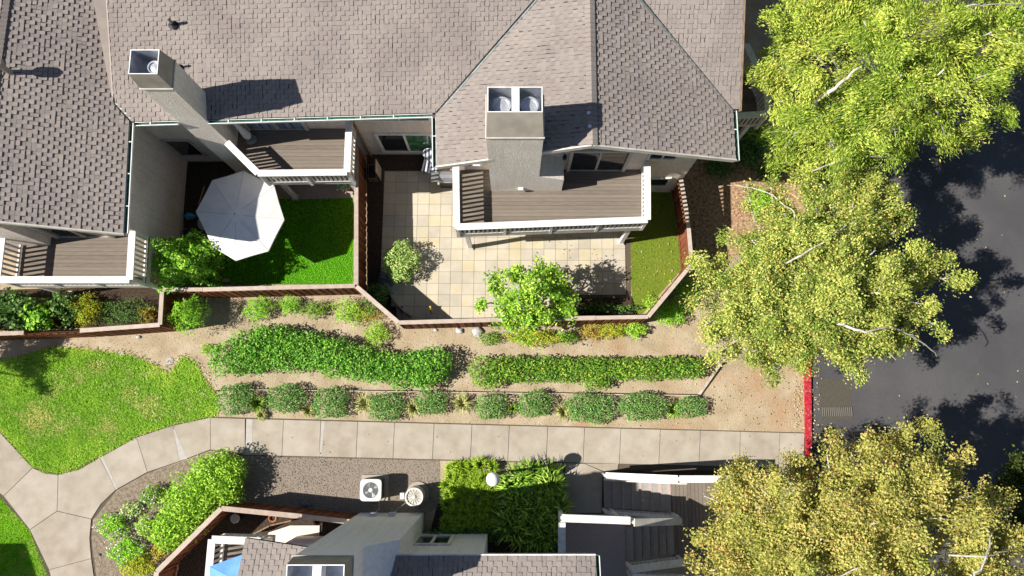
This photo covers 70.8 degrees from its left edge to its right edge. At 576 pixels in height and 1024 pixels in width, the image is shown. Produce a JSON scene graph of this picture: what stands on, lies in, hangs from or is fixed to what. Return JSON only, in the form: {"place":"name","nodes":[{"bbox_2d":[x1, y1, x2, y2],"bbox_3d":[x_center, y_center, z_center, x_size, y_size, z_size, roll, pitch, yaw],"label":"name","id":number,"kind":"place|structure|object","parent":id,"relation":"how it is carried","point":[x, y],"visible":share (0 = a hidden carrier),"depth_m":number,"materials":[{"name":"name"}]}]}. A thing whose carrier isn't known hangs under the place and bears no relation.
{"place":"outdoors","nodes":[
{"label":"outdoors","id":0,"kind":"place"},
{"bbox_2d":[0,345,219,474],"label":"lawn","id":1,"kind":"structure","parent":0,"point":[71,427],"depth_m":27.66,"materials":[{"name":"plant"}]},
{"bbox_2d":[234,124,256,144],"bbox_3d":[-9.654,-5.654,25.649,0.467,1.906,0.437,0,80,0],"label":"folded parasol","id":2,"kind":"object","parent":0,"point":[249,137],"visible":0.85,"depth_m":26.12,"materials":[{"name":"grey fabric"}]},
{"bbox_2d":[177,197,352,284],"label":"lawn","id":3,"kind":"structure","parent":0,"point":[331,237],"depth_m":28.66,"materials":[{"name":"green plant"}]},
{"bbox_2d":[150,228,232,298],"bbox_3d":[-12.117,-0.947,26.866,3.258,3.395,2.512,0,80,0],"label":"shrub","id":4,"kind":"object","parent":3,"relation":"on","point":[185,263],"visible":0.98,"depth_m":26.31,"materials":[{"name":"green plant"}]},
{"bbox_2d":[196,171,284,260],"bbox_3d":[-10.055,-2.528,27.476,3.025,2.730,3.297,-19,81,-3],"label":"parasol","id":5,"kind":"object","parent":3,"relation":"on","point":[240,215],"visible":1,"depth_m":26.44,"materials":[{"name":"white fabric"}]},
{"bbox_2d":[268,525,319,542],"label":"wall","id":6,"kind":"structure","parent":0,"point":[286,534],"depth_m":26.79,"materials":[{"name":"beige paint"}]},
{"bbox_2d":[292,184,353,198],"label":"patio","id":7,"kind":"structure","parent":0,"point":[318,191],"depth_m":29.07,"materials":[{"name":"concrete"}]},
{"bbox_2d":[0,0,804,575],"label":"ground","id":8,"kind":"structure","parent":0,"point":[744,408],"depth_m":27.95,"materials":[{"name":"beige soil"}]},
{"bbox_2d":[0,498,47,575],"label":"lawn","id":9,"kind":"structure","parent":8,"relation":"on","point":[20,546],"depth_m":26.73,"materials":[{"name":"plant"}]},
{"bbox_2d":[0,288,159,330],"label":"planting bed","id":10,"kind":"object","parent":8,"relation":"on","point":[150,296],"depth_m":28.34,"materials":[{"name":"soil"}]},
{"bbox_2d":[0,286,49,331],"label":"shrub","id":11,"kind":"object","parent":10,"relation":"on","point":[11,308],"visible":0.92,"depth_m":27.29,"materials":[{"name":"green plant"}]},
{"bbox_2d":[17,303,60,331],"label":"shrub","id":12,"kind":"object","parent":10,"relation":"on","point":[42,312],"visible":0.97,"depth_m":27.25,"materials":[{"name":"green plant"}]},
{"bbox_2d":[45,288,88,327],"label":"shrub","id":13,"kind":"object","parent":10,"relation":"on","point":[64,314],"visible":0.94,"depth_m":27.49,"materials":[{"name":"green plant"}]},
{"bbox_2d":[68,291,104,327],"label":"shrub","id":14,"kind":"object","parent":10,"relation":"on","point":[89,306],"visible":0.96,"depth_m":27.58,"materials":[{"name":"yellow plant"}]},
{"bbox_2d":[89,296,158,325],"bbox_3d":[-15.003,0.953,27.891,2.893,0.728,1.384,0,80,0],"label":"shrub","id":15,"kind":"object","parent":10,"relation":"on","point":[107,308],"visible":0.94,"depth_m":27.81,"materials":[{"name":"green plant"}]},
{"bbox_2d":[0,291,182,339],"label":"fence","id":16,"kind":"object","parent":8,"relation":"on","point":[166,302],"visible":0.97,"depth_m":26.95,"materials":[{"name":"brown wood"}]},
{"bbox_2d":[0,0,187,295],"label":"townhouse","id":17,"kind":"structure","parent":8,"relation":"on","point":[92,186],"depth_m":23.57,"materials":[{"name":"paint"}]},
{"bbox_2d":[25,226,115,238],"bbox_3d":[-15.350,-2.007,24.913,2.140,2.100,0.099,0,80,0],"label":"sliding door","id":18,"kind":"structure","parent":17,"relation":"in","point":[55,233],"depth_m":25.48,"materials":[{"name":"grey glass"}]},
{"bbox_2d":[92,451,232,575],"bbox_3d":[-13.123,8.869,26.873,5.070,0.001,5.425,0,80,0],"label":"planting bed","id":19,"kind":"object","parent":8,"relation":"on","point":[115,502],"visible":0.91,"depth_m":26.94,"materials":[{"name":"brown soil"}]},
{"bbox_2d":[92,511,131,543],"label":"shrub","id":20,"kind":"object","parent":19,"relation":"on","point":[114,527],"visible":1,"depth_m":26.50,"materials":[{"name":"green plant"}]},
{"bbox_2d":[105,535,147,567],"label":"shrub","id":21,"kind":"object","parent":19,"relation":"on","point":[126,555],"visible":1,"depth_m":26.33,"materials":[{"name":"green plant"}]},
{"bbox_2d":[119,501,143,520],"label":"shrub","id":22,"kind":"object","parent":19,"relation":"on","point":[129,508],"visible":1,"depth_m":26.75,"materials":[{"name":"green plant"}]},
{"bbox_2d":[119,551,157,575],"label":"shrub","id":23,"kind":"object","parent":19,"relation":"on","point":[136,568],"visible":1,"depth_m":26.24,"materials":[{"name":"yellow plant"}]},
{"bbox_2d":[133,513,154,539],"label":"shrub","id":24,"kind":"object","parent":19,"relation":"on","point":[146,525],"visible":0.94,"depth_m":26.53,"materials":[{"name":"green plant"}]},
{"bbox_2d":[139,483,165,509],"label":"shrub","id":25,"kind":"object","parent":19,"relation":"on","point":[152,496],"visible":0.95,"depth_m":26.68,"materials":[{"name":"green plant"}]},
{"bbox_2d":[145,447,249,553],"bbox_3d":[-11.534,7.645,26.342,4.269,1.484,2.577,-40,82,-6],"label":"hedge","id":26,"kind":"object","parent":19,"relation":"on","point":[196,496],"visible":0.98,"depth_m":26.01,"materials":[{"name":"green plant"}]},
{"bbox_2d":[164,293,210,338],"bbox_3d":[-12.198,1.013,27.226,1.672,2.013,1.698,0,80,0],"label":"shrub","id":27,"kind":"object","parent":8,"relation":"on","point":[184,314],"visible":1,"depth_m":27.00,"materials":[{"name":"green plant"}]},
{"bbox_2d":[181,162,234,266],"bbox_3d":[-12.631,-2.977,28.935,2.886,0.001,4.540,0,80,0],"label":"planting bed","id":28,"kind":"object","parent":8,"relation":"on","point":[200,176],"visible":0.22,"depth_m":29.16,"materials":[{"name":"soil"}]},
{"bbox_2d":[215,381,257,417],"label":"shrub","id":29,"kind":"object","parent":8,"relation":"on","point":[224,390],"visible":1,"depth_m":27.17,"materials":[{"name":"green plant"}]},
{"bbox_2d":[176,512,341,575],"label":"planting bed","id":30,"kind":"object","parent":8,"relation":"on","point":[193,562],"visible":0.25,"depth_m":26.84,"materials":[{"name":"soil"}]},
{"bbox_2d":[153,502,356,575],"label":"fence","id":31,"kind":"object","parent":30,"relation":"on","point":[168,565],"visible":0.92,"depth_m":25.70,"materials":[{"name":"beige wood"}]},
{"bbox_2d":[240,295,278,322],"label":"shrub","id":32,"kind":"object","parent":8,"relation":"on","point":[257,310],"visible":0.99,"depth_m":27.81,"materials":[{"name":"green plant"}]},
{"bbox_2d":[163,284,361,297],"bbox_3d":[-9.354,0.152,27.493,7.189,1.776,0.181,-1,80,0],"label":"fence","id":33,"kind":"object","parent":8,"relation":"on","point":[270,291],"visible":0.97,"depth_m":27.09,"materials":[{"name":"brown wood"}]},
{"bbox_2d":[266,383,307,413],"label":"shrub","id":34,"kind":"object","parent":8,"relation":"on","point":[287,398],"visible":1,"depth_m":27.18,"materials":[{"name":"green plant"}]},
{"bbox_2d":[279,295,301,316],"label":"shrub","id":35,"kind":"object","parent":8,"relation":"on","point":[287,307],"visible":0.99,"depth_m":27.94,"materials":[{"name":"green plant"}]},
{"bbox_2d":[300,299,329,321],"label":"shrub","id":36,"kind":"object","parent":8,"relation":"on","point":[310,308],"visible":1,"depth_m":27.94,"materials":[{"name":"green plant"}]},
{"bbox_2d":[207,323,454,391],"bbox_3d":[-6.854,2.612,27.398,9.331,1.134,2.304,4,80,1],"label":"hedge","id":37,"kind":"object","parent":8,"relation":"on","point":[268,347],"visible":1,"depth_m":27.16,"materials":[{"name":"green plant"}]},
{"bbox_2d":[312,384,350,419],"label":"shrub","id":38,"kind":"object","parent":8,"relation":"on","point":[329,400],"visible":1,"depth_m":27.16,"materials":[{"name":"green plant"}]},
{"bbox_2d":[225,455,439,514],"bbox_3d":[-6.794,7.473,27.116,8.190,0.001,2.432,0,80,0],"label":"gravel bed","id":39,"kind":"object","parent":8,"relation":"on","point":[261,495],"visible":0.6,"depth_m":27.15,"materials":[{"name":"grey gravel"}]},
{"bbox_2d":[360,475,388,500],"bbox_3d":[-5.153,7.443,26.699,1.020,0.840,0.940,0,80,0],"label":"air conditioner","id":40,"kind":"object","parent":39,"relation":"on","point":[374,487],"visible":1,"depth_m":26.35,"materials":[{"name":"metal"}]},
{"bbox_2d":[400,482,428,506],"bbox_3d":[-3.610,7.642,26.680,0.990,0.810,0.834,0,80,0],"label":"air conditioner","id":41,"kind":"object","parent":39,"relation":"on","point":[416,494],"visible":1,"depth_m":26.36,"materials":[{"name":"metal"}]},
{"bbox_2d":[328,295,371,328],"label":"shrub","id":42,"kind":"object","parent":8,"relation":"on","point":[348,311],"visible":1,"depth_m":27.88,"materials":[{"name":"green plant"}]},
{"bbox_2d":[354,142,366,290],"bbox_3d":[-5.870,-2.693,27.991,0.158,1.771,5.621,-2,80,0],"label":"fence","id":43,"kind":"object","parent":8,"relation":"on","point":[360,258],"visible":0.98,"depth_m":27.67,"materials":[{"name":"brown wood"}]},
{"bbox_2d":[353,393,372,414],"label":"grass clump","id":44,"kind":"object","parent":8,"relation":"on","point":[363,401],"visible":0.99,"depth_m":27.39,"materials":[{"name":"plant"}]},
{"bbox_2d":[364,319,392,348],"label":"shrub","id":45,"kind":"object","parent":8,"relation":"on","point":[376,334],"visible":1,"depth_m":27.73,"materials":[{"name":"green plant"}]},
{"bbox_2d":[367,391,406,421],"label":"shrub","id":46,"kind":"object","parent":8,"relation":"on","point":[386,409],"visible":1,"depth_m":27.14,"materials":[{"name":"green plant"}]},
{"bbox_2d":[367,154,423,316],"bbox_3d":[-4.562,-2.156,28.792,2.712,0.001,6.753,0,80,0],"label":"planting bed","id":47,"kind":"object","parent":8,"relation":"on","point":[375,194],"visible":0.67,"depth_m":28.98,"materials":[{"name":"soil"}]},
{"bbox_2d":[368,159,381,181],"bbox_3d":[-5.529,-4.689,28.628,0.470,1.200,0.600,0,80,0],"label":"planter box","id":48,"kind":"object","parent":47,"relation":"on","point":[374,172],"visible":1,"depth_m":28.79,"materials":[{"name":"brown wood"}]},
{"bbox_2d":[360,277,392,315],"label":"shrub","id":49,"kind":"object","parent":47,"relation":"on","point":[378,298],"visible":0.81,"depth_m":27.76,"materials":[{"name":"green plant"}]},
{"bbox_2d":[93,0,770,249],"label":"townhouse","id":50,"kind":"structure","parent":8,"relation":"on","point":[491,103],"depth_m":23.66,"materials":[{"name":"paint"}]},
{"bbox_2d":[161,139,207,156],"bbox_3d":[-12.600,-5.388,27.735,1.050,1.700,0.070,0,80,0],"label":"window","id":51,"kind":"structure","parent":50,"relation":"in","point":[183,147],"depth_m":27.69,"materials":[{"name":"black glass"}]},
{"bbox_2d":[241,122,309,130],"bbox_3d":[-8.660,-6.041,25.646,2.320,2.100,0.099,0,80,0],"label":"sliding door","id":52,"kind":"structure","parent":50,"relation":"in","point":[294,125],"depth_m":26.42,"materials":[{"name":"grey glass"}]},
{"bbox_2d":[374,133,431,152],"bbox_3d":[-4.100,-5.641,28.033,2.200,1.950,0.070,0,80,0],"label":"window","id":53,"kind":"structure","parent":50,"relation":"in","point":[388,142],"depth_m":27.98,"materials":[{"name":"black glass"}]},
{"bbox_2d":[566,149,633,171],"bbox_3d":[3.050,-4.470,25.342,2.140,2.100,0.099,0,80,0],"label":"sliding door","id":54,"kind":"structure","parent":50,"relation":"in","point":[584,159],"depth_m":25.35,"materials":[{"name":"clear glass"}]},
{"bbox_2d":[643,177,671,186],"bbox_3d":[5.600,-4.073,27.709,0.900,1.000,0.070,0,80,0],"label":"window","id":55,"kind":"structure","parent":50,"relation":"in","point":[655,181],"depth_m":27.65,"materials":[{"name":"white paint"}]},
{"bbox_2d":[415,389,449,415],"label":"shrub","id":56,"kind":"object","parent":8,"relation":"on","point":[431,403],"visible":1,"depth_m":27.21,"materials":[{"name":"green plant"}]},
{"bbox_2d":[214,389,697,395],"bbox_3d":[-2.142,4.030,27.593,18.454,0.250,0.087,1,80,0],"label":"edging board","id":57,"kind":"object","parent":8,"relation":"on","point":[313,391],"visible":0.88,"depth_m":27.47,"materials":[{"name":"brown wood"}]},
{"bbox_2d":[451,392,471,416],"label":"grass clump","id":58,"kind":"object","parent":8,"relation":"on","point":[461,399],"visible":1,"depth_m":27.37,"materials":[{"name":"plant"}]},
{"bbox_2d":[205,472,732,575],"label":"townhouse","id":59,"kind":"structure","parent":8,"relation":"on","point":[380,544],"depth_m":23.57,"materials":[{"name":"grey paint"}]},
{"bbox_2d":[209,555,241,575],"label":"parasol","id":60,"kind":"object","parent":59,"relation":"on","point":[229,567],"visible":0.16,"depth_m":22.21,"materials":[{"name":"blue fabric"}]},
{"bbox_2d":[413,535,454,545],"bbox_3d":[-2.720,8.728,24.922,1.350,1.750,0.070,0,80,0],"label":"window","id":61,"kind":"structure","parent":59,"relation":"in","point":[423,540],"depth_m":24.85,"materials":[{"name":"white paint"}]},
{"bbox_2d":[438,457,501,535],"bbox_3d":[-1.583,7.726,26.826,2.477,0.521,3.014,0,80,0],"label":"hedge","id":62,"kind":"object","parent":8,"relation":"on","point":[473,482],"visible":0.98,"depth_m":26.73,"materials":[{"name":"green plant"}]},
{"bbox_2d":[474,331,503,345],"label":"shrub","id":63,"kind":"object","parent":8,"relation":"on","point":[489,338],"visible":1,"depth_m":27.83,"materials":[{"name":"green plant"}]},
{"bbox_2d":[474,392,508,420],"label":"shrub","id":64,"kind":"object","parent":8,"relation":"on","point":[487,409],"visible":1,"depth_m":27.16,"materials":[{"name":"green plant"}]},
{"bbox_2d":[430,504,557,552],"bbox_3d":[-0.697,9.180,26.819,5.314,0.001,2.188,0,80,0],"label":"planting bed","id":65,"kind":"object","parent":8,"relation":"on","point":[493,547],"visible":0.2,"depth_m":26.76,"materials":[{"name":"soil"}]},
{"bbox_2d":[422,525,516,542],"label":"shrub","id":66,"kind":"object","parent":65,"relation":"on","point":[475,530],"visible":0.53,"depth_m":26.44,"materials":[{"name":"green plant"}]},
{"bbox_2d":[490,456,575,552],"bbox_3d":[0.781,8.066,26.595,3.344,0.884,3.728,0,80,0],"label":"strap plant","id":67,"kind":"object","parent":65,"relation":"on","point":[543,490],"visible":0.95,"depth_m":26.40,"materials":[{"name":"green plant"}]},
{"bbox_2d":[380,170,630,319],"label":"patio","id":68,"kind":"structure","parent":8,"relation":"on","point":[446,281],"depth_m":28.61,"materials":[{"name":"beige tile"}]},
{"bbox_2d":[381,238,423,284],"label":"shrub","id":69,"kind":"object","parent":68,"relation":"on","point":[396,267],"visible":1,"depth_m":27.78,"materials":[{"name":"green plant"}]},
{"bbox_2d":[421,148,436,173],"bbox_3d":[-3.253,-5.015,28.744,0.660,1.084,0.768,11,80,2],"label":"chair","id":70,"kind":"object","parent":68,"relation":"on","point":[427,167],"visible":0.5,"depth_m":28.78,"materials":[{"name":"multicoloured fabric"}]},
{"bbox_2d":[431,171,452,187],"bbox_3d":[-2.715,-4.319,28.594,0.940,0.980,0.525,0,80,0],"label":"grill","id":71,"kind":"object","parent":68,"relation":"on","point":[444,179],"visible":0.75,"depth_m":28.25,"materials":[{"name":"silver metal"}]},
{"bbox_2d":[355,178,692,328],"bbox_3d":[1.075,0.146,27.495,13.026,1.775,4.728,-19,81,-3],"label":"fence","id":72,"kind":"object","parent":68,"relation":"on","point":[681,211],"visible":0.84,"depth_m":27.05,"materials":[{"name":"brown wood"}]},
{"bbox_2d":[474,252,580,350],"bbox_3d":[0.545,0.594,26.476,3.990,3.660,3.502,0,80,0],"label":"tree","id":73,"kind":"object","parent":68,"relation":"on","point":[531,295],"visible":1,"depth_m":26.09,"materials":[{"name":"green plant"}]},
{"bbox_2d":[400,297,638,318],"bbox_3d":[0.219,0.815,28.275,9.582,0.001,0.914,-1,80,0],"label":"planting bed","id":74,"kind":"object","parent":8,"relation":"on","point":[618,301],"visible":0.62,"depth_m":28.30,"materials":[{"name":"soil"}]},
{"bbox_2d":[559,301,641,314],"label":"shrub","id":75,"kind":"object","parent":74,"relation":"on","point":[601,308],"visible":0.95,"depth_m":28.00,"materials":[{"name":"green plant"}]},
{"bbox_2d":[502,328,566,349],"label":"shrub","id":76,"kind":"object","parent":8,"relation":"on","point":[547,335],"visible":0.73,"depth_m":27.74,"materials":[{"name":"yellow plant"}]},
{"bbox_2d":[516,388,554,417],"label":"shrub","id":77,"kind":"object","parent":8,"relation":"on","point":[538,401],"visible":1,"depth_m":27.17,"materials":[{"name":"green plant"}]},
{"bbox_2d":[467,354,708,391],"bbox_3d":[2.852,3.221,27.348,9.188,1.025,1.455,0,80,0],"label":"hedge","id":78,"kind":"object","parent":8,"relation":"on","point":[594,370],"visible":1,"depth_m":27.17,"materials":[{"name":"green plant"}]},
{"bbox_2d":[563,391,617,425],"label":"shrub","id":79,"kind":"object","parent":8,"relation":"on","point":[590,405],"visible":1,"depth_m":27.11,"materials":[{"name":"green plant"}]},
{"bbox_2d":[575,324,608,342],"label":"shrub","id":80,"kind":"object","parent":8,"relation":"on","point":[590,329],"visible":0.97,"depth_m":27.86,"materials":[{"name":"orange plant"}]},
{"bbox_2d":[596,323,628,339],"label":"shrub","id":81,"kind":"object","parent":8,"relation":"on","point":[620,328],"visible":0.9,"depth_m":27.82,"materials":[{"name":"yellow plant"}]},
{"bbox_2d":[623,322,648,340],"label":"shrub","id":82,"kind":"object","parent":8,"relation":"on","point":[637,330],"visible":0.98,"depth_m":27.77,"materials":[{"name":"green plant"}]},
{"bbox_2d":[615,391,668,421],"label":"shrub","id":83,"kind":"object","parent":8,"relation":"on","point":[636,408],"visible":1,"depth_m":27.11,"materials":[{"name":"green plant"}]},
{"bbox_2d":[630,192,680,314],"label":"lawn","id":84,"kind":"structure","parent":8,"relation":"on","point":[652,232],"depth_m":28.66,"materials":[{"name":"green plant"}]},
{"bbox_2d":[655,296,685,327],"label":"shrub","id":85,"kind":"object","parent":8,"relation":"on","point":[670,308],"visible":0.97,"depth_m":27.72,"materials":[{"name":"green plant"}]},
{"bbox_2d":[669,277,699,305],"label":"shrub","id":86,"kind":"object","parent":8,"relation":"on","point":[685,287],"visible":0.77,"depth_m":27.88,"materials":[{"name":"green plant"}]},
{"bbox_2d":[674,395,707,417],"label":"shrub","id":87,"kind":"object","parent":8,"relation":"on","point":[689,405],"visible":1,"depth_m":27.22,"materials":[{"name":"green plant"}]},
{"bbox_2d":[618,470,770,481],"bbox_3d":[6.652,6.953,27.207,6.442,0.001,0.490,3,80,0],"label":"planting bed","id":88,"kind":"object","parent":8,"relation":"on","point":[685,472],"visible":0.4,"depth_m":27.20,"materials":[{"name":"soil"}]},
{"bbox_2d":[685,158,803,260],"bbox_3d":[9.586,-3.107,28.958,5.170,0.001,4.459,0,80,0],"label":"planting bed","id":89,"kind":"object","parent":8,"relation":"on","point":[723,195],"visible":0.43,"depth_m":29.03,"materials":[{"name":"brown soil"}]},
{"bbox_2d":[266,162,1023,456],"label":"fallen leaves","id":90,"kind":"object","parent":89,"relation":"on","point":[746,345],"visible":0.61,"depth_m":27.89,"materials":[{"name":"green plant"}]},
{"bbox_2d":[698,160,736,180],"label":"shrub","id":91,"kind":"object","parent":89,"relation":"on","point":[712,168],"visible":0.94,"depth_m":28.94,"materials":[{"name":"green plant"}]},
{"bbox_2d":[741,186,776,219],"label":"shrub","id":92,"kind":"object","parent":89,"relation":"on","point":[763,197],"visible":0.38,"depth_m":28.30,"materials":[{"name":"green plant"}]},
{"bbox_2d":[750,159,782,179],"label":"shrub","id":93,"kind":"object","parent":89,"relation":"on","point":[762,170],"visible":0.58,"depth_m":28.86,"materials":[{"name":"green plant"}]},
{"bbox_2d":[736,135,765,168],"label":"shrub","id":94,"kind":"object","parent":8,"relation":"on","point":[747,155],"visible":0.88,"depth_m":28.78,"materials":[{"name":"green plant"}]},
{"bbox_2d":[679,159,980,390],"bbox_3d":[10.406,-0.350,24.619,9.765,7.744,7.656,0,80,0],"label":"tree","id":95,"kind":"object","parent":8,"relation":"on","point":[842,265],"visible":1,"depth_m":22.78,"materials":[{"name":"green plant"}]},
{"bbox_2d":[681,410,1023,575],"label":"tree","id":96,"kind":"object","parent":8,"relation":"on","point":[798,544],"visible":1,"depth_m":20.85,"materials":[{"name":"yellow plant"}]},
{"bbox_2d":[743,0,1023,184],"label":"tree","id":97,"kind":"object","parent":8,"relation":"on","point":[884,101],"visible":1,"depth_m":22.41,"materials":[{"name":"green plant"}]},
{"bbox_2d":[981,444,1023,541],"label":"tree","id":98,"kind":"object","parent":8,"relation":"on","point":[1014,467],"visible":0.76,"depth_m":24.17,"materials":[{"name":"green plant"}]},
{"bbox_2d":[0,417,805,575],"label":"sidewalk","id":99,"kind":"structure","parent":0,"point":[55,513],"depth_m":27.31,"materials":[{"name":"concrete"}]},
{"bbox_2d":[738,122,772,154],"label":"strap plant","id":100,"kind":"object","parent":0,"point":[754,135],"visible":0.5,"depth_m":29.11,"materials":[{"name":"green plant"}]},
{"bbox_2d":[800,0,1023,575],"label":"road","id":101,"kind":"structure","parent":0,"point":[983,188],"depth_m":28.19,"materials":[{"name":"grey asphalt"}]},
{"bbox_2d":[804,154,811,491],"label":"kerb","id":102,"kind":"structure","parent":101,"relation":"on","point":[808,416],"depth_m":27.47,"materials":[{"name":"concrete"}]},
{"bbox_2d":[820,379,851,420],"bbox_3d":[12.472,4.299,27.665,1.293,0.001,1.620,0,80,0],"label":"road patch","id":103,"kind":"object","parent":101,"relation":"on","point":[835,392],"visible":0.8,"depth_m":27.70,"materials":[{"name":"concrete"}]},
{"bbox_2d":[821,406,852,416],"bbox_3d":[12.449,4.738,27.571,1.217,0.041,0.403,0,80,0],"label":"storm drain","id":104,"kind":"object","parent":103,"relation":"on","point":[836,411],"visible":1,"depth_m":27.57,"materials":[{"name":"metal"}]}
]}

